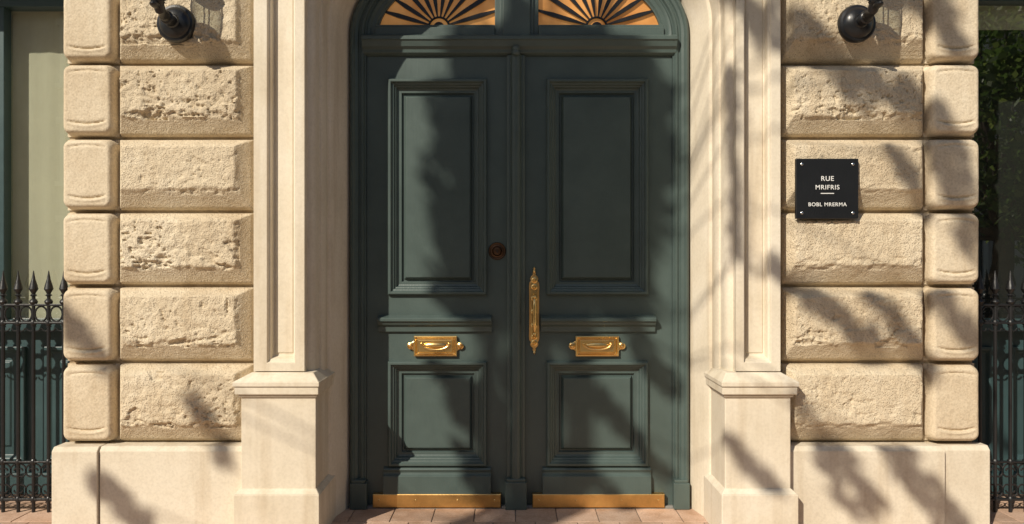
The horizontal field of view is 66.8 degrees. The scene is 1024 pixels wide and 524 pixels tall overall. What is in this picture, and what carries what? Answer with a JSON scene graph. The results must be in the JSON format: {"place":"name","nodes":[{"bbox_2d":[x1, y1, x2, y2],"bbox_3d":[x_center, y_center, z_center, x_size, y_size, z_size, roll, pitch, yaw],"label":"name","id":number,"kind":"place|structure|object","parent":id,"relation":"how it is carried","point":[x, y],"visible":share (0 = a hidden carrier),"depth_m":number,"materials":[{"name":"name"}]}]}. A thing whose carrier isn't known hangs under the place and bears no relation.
{"place":"outdoors","nodes":[
{"label":"outdoors","id":0,"kind":"place"},
{"bbox_2d":[0,494,1023,523],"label":"tiled paving","id":1,"kind":"structure","parent":0,"point":[41,515],"depth_m":4.42,"materials":[{"name":"stone"}]},
{"bbox_2d":[0,271,67,512],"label":"iron railing","id":2,"kind":"object","parent":1,"relation":"on","point":[33,323],"visible":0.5,"depth_m":4.49,"materials":[{"name":"black metal"}]},
{"bbox_2d":[347,505,691,508],"bbox_3d":[0.044,1.450,4.645,2.096,0.020,0.150,0,0,0],"label":"threshold","id":3,"kind":"object","parent":1,"relation":"on","point":[530,506],"visible":0.04,"depth_m":4.57,"materials":[{"name":"stone"}]},
{"bbox_2d":[373,492,664,507],"bbox_3d":[0.039,1.405,4.580,1.717,0.078,0.043,0,0,0],"label":"kick plate","id":4,"kind":"object","parent":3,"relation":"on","point":[651,500],"visible":1,"depth_m":4.56,"materials":[{"name":"gold metal"}]},
{"bbox_2d":[975,271,1023,512],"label":"iron railing","id":5,"kind":"object","parent":1,"relation":"on","point":[1010,323],"visible":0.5,"depth_m":4.49,"materials":[{"name":"black metal"}]},
{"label":"pavement","id":6,"kind":"structure","parent":0,"visible":0},
{"bbox_2d":[0,0,1023,523],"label":"stone townhouse","id":7,"kind":"structure","parent":6,"relation":"on","point":[176,216],"depth_m":4.15,"materials":[{"name":"stone"}]},
{"bbox_2d":[0,0,69,493],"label":"shop window frame","id":8,"kind":"structure","parent":7,"relation":"in","point":[6,6],"depth_m":4.87,"materials":[{"name":"teal paint"}]},
{"bbox_2d":[149,0,194,42],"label":"wall lamp","id":9,"kind":"object","parent":7,"relation":"attached to","point":[175,23],"visible":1,"depth_m":4.08,"materials":[{"name":"black metal"}]},
{"bbox_2d":[350,0,689,509],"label":"double door","id":10,"kind":"structure","parent":7,"relation":"attached to","point":[596,196],"depth_m":4.61,"materials":[{"name":"green paint"}]},
{"bbox_2d":[367,56,506,504],"bbox_3d":[-0.440,0.108,4.625,0.842,2.660,0.050,0,0,0],"label":"door leaf","id":11,"kind":"object","parent":10,"relation":"attached to","point":[384,348],"visible":0.57,"depth_m":4.60,"materials":[{"name":"green wood"}]},
{"bbox_2d":[407,336,463,355],"bbox_3d":[-0.453,0.496,4.580,0.334,0.120,0.037,0,0,0],"label":"brass mail slot","id":12,"kind":"object","parent":11,"relation":"attached to","point":[435,345],"visible":1,"depth_m":4.58,"materials":[{"name":"gold metal"}]},
{"bbox_2d":[488,242,505,259],"bbox_3d":[-0.088,-0.065,4.590,0.104,0.104,0.022,0,0,0],"label":"round door lock","id":13,"kind":"object","parent":11,"relation":"attached to","point":[496,250],"visible":1,"depth_m":4.59,"materials":[{"name":"brown metal"}]},
{"bbox_2d":[507,55,524,478],"bbox_3d":[0.023,0.055,4.573,0.106,2.550,0.062,0,0,0],"label":"astragal","id":14,"kind":"object","parent":10,"relation":"attached to","point":[515,267],"visible":0.84,"depth_m":4.56,"materials":[{"name":"green paint"}]},
{"bbox_2d":[377,315,655,493],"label":"door ledges","id":15,"kind":"object","parent":10,"relation":"attached to","point":[555,480],"depth_m":4.57,"materials":[{"name":"green wood"}]},
{"bbox_2d":[380,0,657,24],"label":"fanlight glass","id":16,"kind":"object","parent":10,"relation":"in","point":[545,5],"visible":0.28,"depth_m":4.63,"materials":[{"name":"orange glass"}]},
{"bbox_2d":[385,0,652,24],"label":"fanlight spokes","id":17,"kind":"object","parent":10,"relation":"attached to","point":[547,13],"visible":0.99,"depth_m":4.62,"materials":[{"name":"metal"}]},
{"bbox_2d":[366,0,672,34],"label":"fanlight ring","id":18,"kind":"object","parent":10,"relation":"attached to","point":[656,7],"visible":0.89,"depth_m":4.60,"materials":[{"name":"green wood"}]},
{"bbox_2d":[361,35,677,55],"bbox_3d":[0.044,-1.281,4.590,1.850,0.118,0.120,0,0,0],"label":"transom","id":19,"kind":"object","parent":10,"relation":"attached to","point":[528,45],"visible":0.9,"depth_m":4.55,"materials":[{"name":"green paint"}]},
{"bbox_2d":[375,0,663,34],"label":"fanlight bars","id":20,"kind":"object","parent":10,"relation":"attached to","point":[516,17],"visible":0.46,"depth_m":4.58,"materials":[{"name":"green wood"}]},
{"bbox_2d":[525,56,671,504],"bbox_3d":[0.509,0.108,4.625,0.879,2.660,0.050,0,0,0],"label":"door leaf active","id":21,"kind":"object","parent":10,"relation":"attached to","point":[654,349],"depth_m":4.60,"materials":[{"name":"green wood"}]},
{"bbox_2d":[529,267,538,353],"bbox_3d":[0.131,0.288,4.564,0.062,0.518,0.075,0,0,0],"label":"brass door handle","id":22,"kind":"object","parent":21,"relation":"attached to","point":[534,311],"visible":1,"depth_m":4.58,"materials":[{"name":"gold metal"}]},
{"bbox_2d":[569,336,624,355],"bbox_3d":[0.503,0.496,4.580,0.334,0.120,0.037,0,0,0],"label":"brass mail slot","id":23,"kind":"object","parent":21,"relation":"attached to","point":[596,345],"visible":1,"depth_m":4.58,"materials":[{"name":"gold metal"}]},
{"bbox_2d":[795,159,857,218],"bbox_3d":[1.666,-0.388,4.142,0.330,0.318,0.096,0,0,0],"label":"name plaque","id":24,"kind":"object","parent":7,"relation":"attached to","point":[826,188],"visible":1,"depth_m":4.10,"materials":[{"name":"black metal"}]},
{"bbox_2d":[837,0,883,42],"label":"wall lamp","id":25,"kind":"object","parent":7,"relation":"attached to","point":[856,23],"visible":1,"depth_m":4.08,"materials":[{"name":"black metal"}]},
{"bbox_2d":[972,30,1023,317],"bbox_3d":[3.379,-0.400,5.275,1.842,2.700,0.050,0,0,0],"label":"hedge","id":26,"kind":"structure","parent":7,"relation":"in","point":[999,61],"depth_m":5.25,"materials":[{"name":"green plant"}]}
]}

